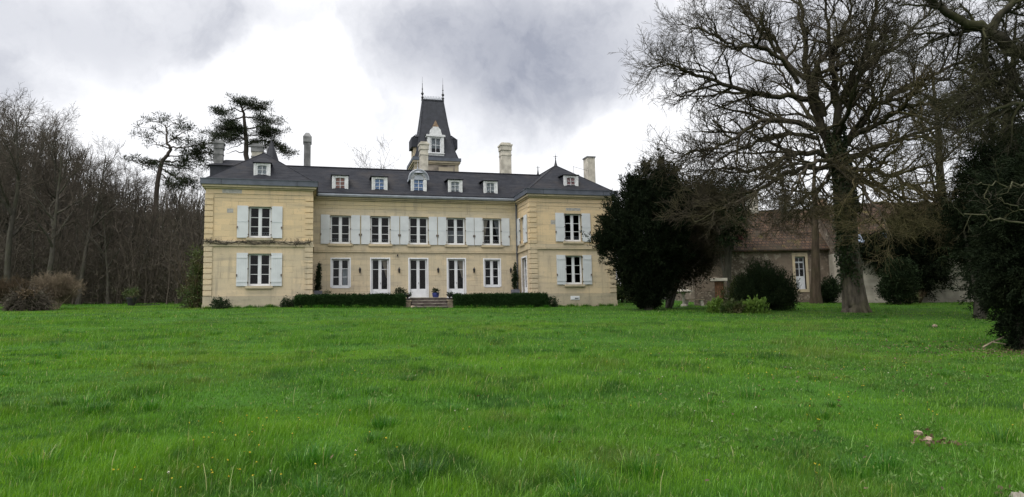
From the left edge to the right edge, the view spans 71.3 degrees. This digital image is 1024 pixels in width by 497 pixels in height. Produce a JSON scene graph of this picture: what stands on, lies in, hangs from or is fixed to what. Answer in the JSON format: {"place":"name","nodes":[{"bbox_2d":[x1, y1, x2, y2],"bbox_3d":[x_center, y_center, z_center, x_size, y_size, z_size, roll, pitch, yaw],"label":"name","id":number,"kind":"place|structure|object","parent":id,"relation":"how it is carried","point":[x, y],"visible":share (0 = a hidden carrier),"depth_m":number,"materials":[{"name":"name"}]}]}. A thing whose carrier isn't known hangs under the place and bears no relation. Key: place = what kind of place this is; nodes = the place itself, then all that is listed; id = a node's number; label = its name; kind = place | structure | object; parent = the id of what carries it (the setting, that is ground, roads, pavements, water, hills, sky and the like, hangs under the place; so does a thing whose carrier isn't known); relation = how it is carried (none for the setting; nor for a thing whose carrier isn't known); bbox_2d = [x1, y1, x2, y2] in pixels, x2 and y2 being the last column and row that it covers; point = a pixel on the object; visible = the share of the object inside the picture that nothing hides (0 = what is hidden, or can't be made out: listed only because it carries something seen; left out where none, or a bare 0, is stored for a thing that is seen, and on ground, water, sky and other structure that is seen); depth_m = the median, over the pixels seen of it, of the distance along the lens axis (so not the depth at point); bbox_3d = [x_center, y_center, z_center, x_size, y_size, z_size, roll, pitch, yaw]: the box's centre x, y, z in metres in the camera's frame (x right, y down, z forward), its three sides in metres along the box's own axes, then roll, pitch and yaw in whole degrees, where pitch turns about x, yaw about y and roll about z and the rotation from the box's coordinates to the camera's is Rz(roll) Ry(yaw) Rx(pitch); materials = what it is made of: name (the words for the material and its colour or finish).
{"place":"outdoors","nodes":[
{"label":"outdoors","id":0,"kind":"place"},
{"bbox_2d":[313,261,322,293],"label":"potted cypress","id":1,"kind":"object","parent":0,"point":[318,277],"visible":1,"depth_m":47.86,"materials":[{"name":"green plant"}]},
{"bbox_2d":[0,300,1023,496],"bbox_3d":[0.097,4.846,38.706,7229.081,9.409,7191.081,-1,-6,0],"label":"ground","id":2,"kind":"structure","parent":0,"point":[570,318],"depth_m":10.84,"materials":[{"name":"green plant"}]},
{"bbox_2d":[0,104,31,217],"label":"bare tree","id":3,"kind":"object","parent":2,"relation":"on","point":[9,117],"visible":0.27,"depth_m":74.63,"materials":[{"name":"brown plant"}]},
{"bbox_2d":[0,96,31,191],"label":"bare tree","id":4,"kind":"object","parent":2,"relation":"on","point":[1,105],"visible":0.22,"depth_m":84.21,"materials":[{"name":"brown plant"}]},
{"bbox_2d":[0,274,34,303],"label":"twiggy bush","id":5,"kind":"object","parent":2,"relation":"on","point":[13,285],"visible":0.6,"depth_m":46.10,"materials":[{"name":"brown plant"}]},
{"bbox_2d":[0,107,37,275],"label":"bare tree","id":6,"kind":"object","parent":2,"relation":"on","point":[4,210],"visible":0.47,"depth_m":60.99,"materials":[{"name":"brown plant"}]},
{"bbox_2d":[0,114,49,274],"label":"bare tree","id":7,"kind":"object","parent":2,"relation":"on","point":[16,177],"visible":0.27,"depth_m":66.39,"materials":[{"name":"brown plant"}]},
{"bbox_2d":[0,82,52,282],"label":"bare tree","id":8,"kind":"object","parent":2,"relation":"on","point":[15,164],"visible":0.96,"depth_m":56.78,"materials":[{"name":"brown plant"}]},
{"bbox_2d":[0,93,53,213],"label":"bare tree","id":9,"kind":"object","parent":2,"relation":"on","point":[32,113],"visible":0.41,"depth_m":73.57,"materials":[{"name":"brown plant"}]},
{"bbox_2d":[2,108,51,230],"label":"bare tree","id":10,"kind":"object","parent":2,"relation":"on","point":[27,150],"visible":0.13,"depth_m":83.69,"materials":[{"name":"brown plant"}]},
{"bbox_2d":[0,279,59,310],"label":"brush heap","id":11,"kind":"object","parent":2,"relation":"on","point":[28,300],"visible":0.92,"depth_m":42.94,"materials":[{"name":"brown plant"}]},
{"bbox_2d":[5,143,55,277],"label":"bare tree","id":12,"kind":"object","parent":2,"relation":"on","point":[34,212],"visible":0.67,"depth_m":59.89,"materials":[{"name":"brown plant"}]},
{"bbox_2d":[18,131,67,234],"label":"bare tree","id":13,"kind":"object","parent":2,"relation":"on","point":[37,140],"visible":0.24,"depth_m":72.50,"materials":[{"name":"brown plant"}]},
{"bbox_2d":[5,104,84,249],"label":"bare tree","id":14,"kind":"object","parent":2,"relation":"on","point":[49,127],"visible":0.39,"depth_m":68.35,"materials":[{"name":"brown plant"}]},
{"bbox_2d":[0,101,91,301],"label":"bare tree","id":15,"kind":"object","parent":2,"relation":"on","point":[49,191],"visible":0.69,"depth_m":61.71,"materials":[{"name":"brown plant"}]},
{"bbox_2d":[26,137,84,246],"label":"bare tree","id":16,"kind":"object","parent":2,"relation":"on","point":[73,188],"visible":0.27,"depth_m":71.57,"materials":[{"name":"brown plant"}]},
{"bbox_2d":[27,270,86,308],"bbox_3d":[-28.976,2.594,45.579,2.977,2.805,3.069,-7,-8,44],"label":"twiggy bush","id":17,"kind":"object","parent":2,"relation":"on","point":[61,287],"visible":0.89,"depth_m":45.30,"materials":[{"name":"brown plant"}]},
{"bbox_2d":[38,132,78,246],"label":"bare tree","id":18,"kind":"object","parent":2,"relation":"on","point":[59,189],"visible":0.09,"depth_m":86.80,"materials":[{"name":"brown plant"}]},
{"bbox_2d":[32,122,86,215],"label":"bare tree","id":19,"kind":"object","parent":2,"relation":"on","point":[73,185],"visible":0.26,"depth_m":76.26,"materials":[{"name":"brown plant"}]},
{"bbox_2d":[16,114,105,283],"bbox_3d":[-36.133,-3.120,56.641,5.402,15.944,5.869,-7,-8,44],"label":"bare tree","id":20,"kind":"object","parent":2,"relation":"on","point":[54,221],"visible":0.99,"depth_m":56.60,"materials":[{"name":"brown plant"}]},
{"bbox_2d":[56,133,91,224],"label":"bare tree","id":21,"kind":"object","parent":2,"relation":"on","point":[76,151],"visible":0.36,"depth_m":78.97,"materials":[{"name":"brown plant"}]},
{"bbox_2d":[64,146,105,258],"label":"bare tree","id":22,"kind":"object","parent":2,"relation":"on","point":[79,183],"visible":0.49,"depth_m":70.61,"materials":[{"name":"brown plant"}]},
{"bbox_2d":[70,148,109,235],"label":"bare tree","id":23,"kind":"object","parent":2,"relation":"on","point":[92,188],"visible":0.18,"depth_m":85.42,"materials":[{"name":"brown plant"}]},
{"bbox_2d":[61,130,134,304],"bbox_3d":[-33.901,-2.692,58.515,5.472,15.154,5.409,2,-7,-29],"label":"bare tree","id":24,"kind":"object","parent":2,"relation":"on","point":[82,276],"visible":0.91,"depth_m":58.46,"materials":[{"name":"brown plant"}]},
{"bbox_2d":[74,150,121,303],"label":"bare tree","id":25,"kind":"object","parent":2,"relation":"on","point":[97,179],"visible":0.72,"depth_m":59.16,"materials":[{"name":"brown plant"}]},
{"bbox_2d":[0,189,203,304],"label":"undergrowth","id":26,"kind":"object","parent":2,"relation":"on","point":[121,269],"visible":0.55,"depth_m":58.99,"materials":[{"name":"brown plant"}]},
{"bbox_2d":[0,123,204,255],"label":"wood","id":27,"kind":"object","parent":2,"relation":"on","point":[114,203],"visible":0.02,"depth_m":104.15,"materials":[{"name":"brown plant"}]},
{"bbox_2d":[83,166,123,244],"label":"bare tree","id":28,"kind":"object","parent":2,"relation":"on","point":[103,194],"visible":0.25,"depth_m":72.03,"materials":[{"name":"brown plant"}]},
{"bbox_2d":[77,169,130,303],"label":"bare tree","id":29,"kind":"object","parent":2,"relation":"on","point":[117,237],"visible":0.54,"depth_m":59.70,"materials":[{"name":"brown plant"}]},
{"bbox_2d":[79,182,130,303],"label":"bare tree","id":30,"kind":"object","parent":2,"relation":"on","point":[106,255],"visible":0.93,"depth_m":57.94,"materials":[{"name":"brown plant"}]},
{"bbox_2d":[80,161,136,247],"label":"bare tree","id":31,"kind":"object","parent":2,"relation":"on","point":[116,188],"visible":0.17,"depth_m":82.72,"materials":[{"name":"brown plant"}]},
{"bbox_2d":[92,160,139,274],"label":"bare tree","id":32,"kind":"object","parent":2,"relation":"on","point":[118,200],"visible":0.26,"depth_m":73.88,"materials":[{"name":"brown plant"}]},
{"bbox_2d":[107,159,143,230],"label":"bare tree","id":33,"kind":"object","parent":2,"relation":"on","point":[125,184],"visible":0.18,"depth_m":92.14,"materials":[{"name":"brown plant"}]},
{"bbox_2d":[119,286,140,305],"bbox_3d":[-28.182,3.494,52.969,1.477,1.546,1.309,-1,-6,0],"label":"flower pot","id":34,"kind":"object","parent":2,"relation":"on","point":[131,299],"visible":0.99,"depth_m":52.75,"materials":[{"name":"green plant"}]},
{"bbox_2d":[109,155,156,247],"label":"bare tree","id":35,"kind":"object","parent":2,"relation":"on","point":[128,180],"visible":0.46,"depth_m":75.60,"materials":[{"name":"brown plant"}]},
{"bbox_2d":[113,165,153,284],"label":"bare tree","id":36,"kind":"object","parent":2,"relation":"on","point":[135,204],"visible":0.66,"depth_m":63.05,"materials":[{"name":"brown plant"}]},
{"bbox_2d":[114,166,152,250],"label":"bare tree","id":37,"kind":"object","parent":2,"relation":"on","point":[130,194],"visible":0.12,"depth_m":92.22,"materials":[{"name":"brown plant"}]},
{"bbox_2d":[108,171,167,298],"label":"bare tree","id":38,"kind":"object","parent":2,"relation":"on","point":[144,211],"visible":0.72,"depth_m":62.15,"materials":[{"name":"brown plant"}]},
{"bbox_2d":[119,191,163,267],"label":"bare tree","id":39,"kind":"object","parent":2,"relation":"on","point":[136,228],"visible":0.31,"depth_m":64.68,"materials":[{"name":"brown plant"}]},
{"bbox_2d":[135,183,177,303],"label":"bare tree","id":40,"kind":"object","parent":2,"relation":"on","point":[151,224],"visible":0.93,"depth_m":59.19,"materials":[{"name":"brown plant"}]},
{"bbox_2d":[148,195,180,277],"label":"bare tree","id":41,"kind":"object","parent":2,"relation":"on","point":[169,209],"visible":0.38,"depth_m":68.66,"materials":[{"name":"brown plant"}]},
{"bbox_2d":[148,173,194,264],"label":"bare tree","id":42,"kind":"object","parent":2,"relation":"on","point":[172,197],"visible":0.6,"depth_m":66.03,"materials":[{"name":"brown plant"}]},
{"bbox_2d":[117,111,228,297],"bbox_3d":[-30.123,-3.686,63.878,8.783,17.969,6.474,0,-6,-15],"label":"pine tree","id":43,"kind":"object","parent":2,"relation":"on","point":[196,151],"visible":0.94,"depth_m":63.93,"materials":[{"name":"green plant"}]},
{"bbox_2d":[158,169,191,257],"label":"bare tree","id":44,"kind":"object","parent":2,"relation":"on","point":[177,209],"visible":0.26,"depth_m":82.89,"materials":[{"name":"brown plant"}]},
{"bbox_2d":[163,169,196,255],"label":"bare tree","id":45,"kind":"object","parent":2,"relation":"on","point":[182,198],"visible":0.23,"depth_m":90.80,"materials":[{"name":"brown plant"}]},
{"bbox_2d":[165,194,197,259],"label":"bare tree","id":46,"kind":"object","parent":2,"relation":"on","point":[186,211],"visible":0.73,"depth_m":62.37,"materials":[{"name":"brown plant"}]},
{"bbox_2d":[173,243,203,308],"bbox_3d":[-19.935,1.967,44.907,2.414,4.798,2.632,-1,-6,0],"label":"rambling shrub","id":47,"kind":"object","parent":2,"relation":"on","point":[191,294],"visible":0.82,"depth_m":44.59,"materials":[{"name":"green plant"}]},
{"bbox_2d":[181,192,204,276],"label":"bare tree","id":48,"kind":"object","parent":2,"relation":"on","point":[201,219],"visible":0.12,"depth_m":61.93,"materials":[{"name":"brown plant"}]},
{"bbox_2d":[188,168,207,236],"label":"bare tree","id":49,"kind":"object","parent":2,"relation":"on","point":[196,196],"visible":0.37,"depth_m":73.24,"materials":[{"name":"brown plant"}]},
{"bbox_2d":[209,295,232,308],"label":"box bush","id":50,"kind":"object","parent":2,"relation":"on","point":[218,303],"visible":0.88,"depth_m":42.90,"materials":[{"name":"green plant"}]},
{"bbox_2d":[197,92,301,159],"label":"pine tree","id":51,"kind":"object","parent":2,"relation":"on","point":[232,128],"visible":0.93,"depth_m":74.87,"materials":[{"name":"green plant"}]},
{"bbox_2d":[279,295,293,307],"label":"box bush","id":52,"kind":"object","parent":2,"relation":"on","point":[289,302],"visible":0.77,"depth_m":43.96,"materials":[{"name":"green plant"}]},
{"bbox_2d":[293,292,406,307],"bbox_3d":[-9.997,3.558,44.373,6.943,1.730,1.335,0,-6,-15],"label":"clipped hedge","id":53,"kind":"object","parent":2,"relation":"on","point":[356,299],"visible":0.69,"depth_m":44.01,"materials":[{"name":"green plant"}]},
{"bbox_2d":[347,134,400,168],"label":"bare tree","id":54,"kind":"object","parent":2,"relation":"on","point":[377,158],"visible":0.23,"depth_m":92.54,"materials":[{"name":"brown plant"}]},
{"bbox_2d":[200,83,617,308],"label":"chateau","id":55,"kind":"structure","parent":2,"relation":"on","point":[427,220],"depth_m":50.29,"materials":[{"name":"stone"}]},
{"bbox_2d":[202,238,311,246],"bbox_3d":[-15.838,-0.408,44.645,6.497,0.634,0.126,0,-6,-15],"label":"climbing vine","id":56,"kind":"object","parent":55,"relation":"attached to","point":[256,242],"visible":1,"depth_m":44.58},
{"bbox_2d":[248,254,270,285],"bbox_3d":[-15.815,1.349,44.777,1.326,2.016,0.100,0,-6,-15],"label":"window","id":57,"kind":"structure","parent":55,"relation":"in","point":[259,274],"depth_m":44.75,"materials":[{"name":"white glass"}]},
{"bbox_2d":[249,207,270,237],"bbox_3d":[-15.894,-1.628,45.097,1.326,1.966,0.129,0,-6,-15],"label":"window","id":58,"kind":"structure","parent":55,"relation":"in","point":[259,217],"depth_m":45.05,"materials":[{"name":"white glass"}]},
{"bbox_2d":[330,216,349,243],"bbox_3d":[-11.903,-1.285,49.538,1.356,1.966,0.129,0,-6,-15],"label":"window","id":59,"kind":"structure","parent":55,"relation":"in","point":[340,225],"depth_m":49.47,"materials":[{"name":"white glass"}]},
{"bbox_2d":[332,259,348,286],"bbox_3d":[-11.827,1.712,49.264,1.196,1.946,0.235,0,-6,-15],"label":"window","id":60,"kind":"structure","parent":55,"relation":"in","point":[345,270],"depth_m":49.24,"materials":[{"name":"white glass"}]},
{"bbox_2d":[370,216,389,243],"bbox_3d":[-9.281,-1.262,50.261,1.356,1.966,0.129,0,-6,-15],"label":"window","id":61,"kind":"structure","parent":55,"relation":"in","point":[380,234],"depth_m":50.23,"materials":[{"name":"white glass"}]},
{"bbox_2d":[371,259,388,293],"bbox_3d":[-9.226,2.120,49.915,1.216,2.766,0.280,0,-6,-15],"label":"french door","id":62,"kind":"structure","parent":55,"relation":"in","point":[385,262],"depth_m":49.88,"materials":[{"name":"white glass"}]},
{"bbox_2d":[409,259,426,297],"bbox_3d":[-6.644,2.135,50.558,1.256,2.766,0.145,0,-6,-15],"label":"french door","id":63,"kind":"structure","parent":55,"relation":"in","point":[418,292],"depth_m":50.55,"materials":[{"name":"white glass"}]},
{"bbox_2d":[409,217,427,243],"bbox_3d":[-6.688,-1.240,50.976,1.356,1.966,0.129,0,-6,-15],"label":"window","id":64,"kind":"structure","parent":55,"relation":"in","point":[418,226],"depth_m":50.95,"materials":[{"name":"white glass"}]},
{"bbox_2d":[447,218,464,244],"bbox_3d":[-4.104,-1.214,51.722,1.356,1.966,0.195,0,-6,-15],"label":"window","id":65,"kind":"structure","parent":55,"relation":"in","point":[455,236],"depth_m":51.70,"materials":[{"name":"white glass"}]},
{"bbox_2d":[448,259,464,297],"bbox_3d":[-4.030,2.165,51.348,1.236,2.766,0.280,0,-6,-15],"label":"french door","id":66,"kind":"structure","parent":55,"relation":"in","point":[460,261],"depth_m":51.34,"materials":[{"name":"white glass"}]},
{"bbox_2d":[483,219,500,244],"bbox_3d":[-1.529,-1.191,52.432,1.356,1.966,0.195,0,-6,-15],"label":"window","id":67,"kind":"structure","parent":55,"relation":"in","point":[496,221],"depth_m":52.43,"materials":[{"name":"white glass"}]},
{"bbox_2d":[484,260,499,285],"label":"window","id":68,"kind":"structure","parent":55,"relation":"in","point":[491,276],"depth_m":52.03,"materials":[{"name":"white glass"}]},
{"bbox_2d":[564,214,580,240],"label":"window","id":69,"kind":"structure","parent":55,"relation":"in","point":[571,223],"depth_m":50.64,"materials":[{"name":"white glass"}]},
{"bbox_2d":[566,256,581,283],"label":"window","id":70,"kind":"structure","parent":55,"relation":"in","point":[572,265],"depth_m":50.33,"materials":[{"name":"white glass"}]},
{"bbox_2d":[410,297,448,307],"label":"garden steps","id":71,"kind":"structure","parent":2,"relation":"on","point":[425,302],"depth_m":45.79,"materials":[{"name":"stone"}]},
{"bbox_2d":[451,291,549,307],"bbox_3d":[-0.747,3.652,46.918,6.561,1.702,1.379,0,-6,-15],"label":"clipped hedge","id":72,"kind":"object","parent":2,"relation":"on","point":[525,299],"visible":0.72,"depth_m":46.52,"materials":[{"name":"green plant"}]},
{"bbox_2d":[2,315,1013,490],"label":"yellow flowers","id":73,"kind":"object","parent":2,"relation":"on","point":[469,426],"visible":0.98,"depth_m":9.44,"materials":[{"name":"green plant"}]},
{"bbox_2d":[24,315,995,489],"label":"seed heads","id":74,"kind":"object","parent":2,"relation":"on","point":[168,472],"visible":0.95,"depth_m":9.34,"materials":[{"name":"beige plant"}]},
{"bbox_2d":[91,344,1023,496],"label":"weeds","id":75,"kind":"object","parent":2,"relation":"on","point":[778,458],"visible":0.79,"depth_m":7.55,"materials":[{"name":"green plant"}]},
{"bbox_2d":[616,281,633,302],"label":"wild bush","id":76,"kind":"object","parent":2,"relation":"on","point":[623,299],"visible":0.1,"depth_m":59.57,"materials":[{"name":"green plant"}]},
{"bbox_2d":[579,144,698,309],"bbox_3d":[8.237,-1.155,43.663,6.379,10.655,6.156,-6,-8,41],"label":"yew tree","id":77,"kind":"object","parent":2,"relation":"on","point":[646,257],"visible":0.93,"depth_m":42.52,"materials":[{"name":"green plant"}]},
{"bbox_2d":[330,310,1023,493],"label":"dead leaves","id":78,"kind":"object","parent":2,"relation":"on","point":[950,441],"visible":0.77,"depth_m":15.51,"materials":[{"name":"brown plant"}]},
{"bbox_2d":[665,164,732,307],"bbox_3d":[11.666,-1.087,47.067,6.083,10.003,5.099,-1,-6,0],"label":"shrubby tree","id":79,"kind":"object","parent":2,"relation":"on","point":[704,250],"visible":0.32,"depth_m":45.83,"materials":[{"name":"green plant"}]},
{"bbox_2d":[693,276,726,304],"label":"garden wall","id":80,"kind":"structure","parent":2,"relation":"on","point":[714,285],"depth_m":51.97,"materials":[{"name":"grey stone"}]},
{"bbox_2d":[714,281,723,300],"bbox_3d":[15.096,3.244,52.061,0.678,1.709,0.065,-1,-6,0],"label":"door","id":81,"kind":"structure","parent":80,"relation":"in","point":[718,284],"depth_m":52.07,"materials":[{"name":"brown wood"}]},
{"bbox_2d":[705,296,722,312],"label":"leafy perennial","id":82,"kind":"object","parent":2,"relation":"on","point":[713,306],"visible":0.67,"depth_m":38.88,"materials":[{"name":"green plant"}]},
{"bbox_2d":[716,274,741,303],"bbox_3d":[14.086,2.943,44.994,2.481,2.930,1.961,-1,-6,0],"label":"box bush","id":83,"kind":"object","parent":2,"relation":"on","point":[726,296],"visible":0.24,"depth_m":44.89,"materials":[{"name":"green plant"}]},
{"bbox_2d":[718,297,745,313],"bbox_3d":[11.886,3.263,38.496,1.364,1.290,1.265,-5,-7,35],"label":"leafy perennial","id":84,"kind":"object","parent":2,"relation":"on","point":[736,307],"visible":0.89,"depth_m":38.23,"materials":[{"name":"green plant"}]},
{"bbox_2d":[708,173,760,298],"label":"conifer tree","id":85,"kind":"object","parent":2,"relation":"on","point":[729,245],"visible":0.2,"depth_m":58.33,"materials":[{"name":"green plant"}]},
{"bbox_2d":[675,196,829,301],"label":"outbuilding","id":86,"kind":"structure","parent":2,"relation":"on","point":[795,259],"depth_m":60.23,"materials":[{"name":"stone"}]},
{"bbox_2d":[795,257,804,288],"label":"window","id":87,"kind":"structure","parent":86,"relation":"in","point":[802,281],"depth_m":60.28,"materials":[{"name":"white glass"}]},
{"bbox_2d":[739,294,770,312],"bbox_3d":[13.168,3.224,38.850,1.813,1.565,1.242,-1,-6,0],"label":"leafy perennial","id":88,"kind":"object","parent":2,"relation":"on","point":[755,305],"visible":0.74,"depth_m":38.67,"materials":[{"name":"green plant"}]},
{"bbox_2d":[728,254,804,310],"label":"clipped yew","id":89,"kind":"object","parent":2,"relation":"on","point":[775,289],"visible":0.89,"depth_m":41.88,"materials":[{"name":"green plant"}]},
{"bbox_2d":[751,110,858,303],"bbox_3d":[23.642,-3.161,57.280,8.497,16.004,6.254,-4,-6,23],"label":"bare tree","id":90,"kind":"object","parent":2,"relation":"on","point":[815,293],"visible":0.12,"depth_m":55.78,"materials":[{"name":"brown plant"}]},
{"bbox_2d":[609,0,1021,312],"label":"bare tree","id":91,"kind":"object","parent":2,"relation":"on","point":[847,179],"visible":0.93,"depth_m":37.69,"materials":[{"name":"brown plant"}]},
{"bbox_2d":[821,273,841,302],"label":"clipped yew","id":92,"kind":"object","parent":2,"relation":"on","point":[831,291],"visible":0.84,"depth_m":56.37,"materials":[{"name":"green plant"}]},
{"bbox_2d":[811,202,973,302],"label":"outbuilding","id":93,"kind":"structure","parent":2,"relation":"on","point":[871,280],"depth_m":57.54,"materials":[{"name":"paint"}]},
{"bbox_2d":[872,254,925,304],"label":"clipped yew","id":94,"kind":"object","parent":2,"relation":"on","point":[898,283],"visible":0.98,"depth_m":51.86,"materials":[{"name":"green plant"}]},
{"bbox_2d":[858,199,960,302],"bbox_3d":[32.702,0.211,57.304,12.300,9.184,6.541,-1,-6,0],"label":"conifer tree","id":95,"kind":"object","parent":2,"relation":"on","point":[919,257],"visible":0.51,"depth_m":56.40,"materials":[{"name":"green plant"}]},
{"bbox_2d":[883,41,967,207],"bbox_3d":[36.725,-7.353,62.039,8.442,24.774,8.590,-1,-6,0],"label":"bare tree","id":96,"kind":"object","parent":2,"relation":"on","point":[938,171],"visible":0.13,"depth_m":61.38,"materials":[{"name":"brown plant"}]},
{"bbox_2d":[867,0,1023,240],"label":"bare tree","id":97,"kind":"object","parent":2,"relation":"on","point":[1004,43],"visible":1,"depth_m":25.38,"materials":[{"name":"brown plant"}]},
{"bbox_2d":[926,112,1023,318],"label":"yew tree","id":98,"kind":"object","parent":2,"relation":"on","point":[975,162],"visible":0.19,"depth_m":33.23,"materials":[{"name":"green plant"}]},
{"bbox_2d":[931,70,1023,290],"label":"conifer tree","id":99,"kind":"object","parent":2,"relation":"on","point":[951,257],"visible":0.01,"depth_m":51.98,"materials":[{"name":"green plant"}]},
{"bbox_2d":[940,0,1023,161],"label":"bare tree","id":100,"kind":"object","parent":2,"relation":"on","point":[1021,117],"visible":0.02,"depth_m":46.46,"materials":[{"name":"brown plant"}]},
{"bbox_2d":[945,133,1023,351],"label":"yew tree","id":101,"kind":"object","parent":2,"relation":"on","point":[1000,265],"visible":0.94,"depth_m":17.05,"materials":[{"name":"green plant"}]},
{"bbox_2d":[0,0,1023,279],"label":"sky","id":102,"kind":"structure","parent":0,"point":[541,78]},
{"bbox_2d":[510,262,519,292],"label":"potted cypress","id":103,"kind":"object","parent":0,"point":[514,281],"visible":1,"depth_m":51.56,"materials":[{"name":"green plant"}]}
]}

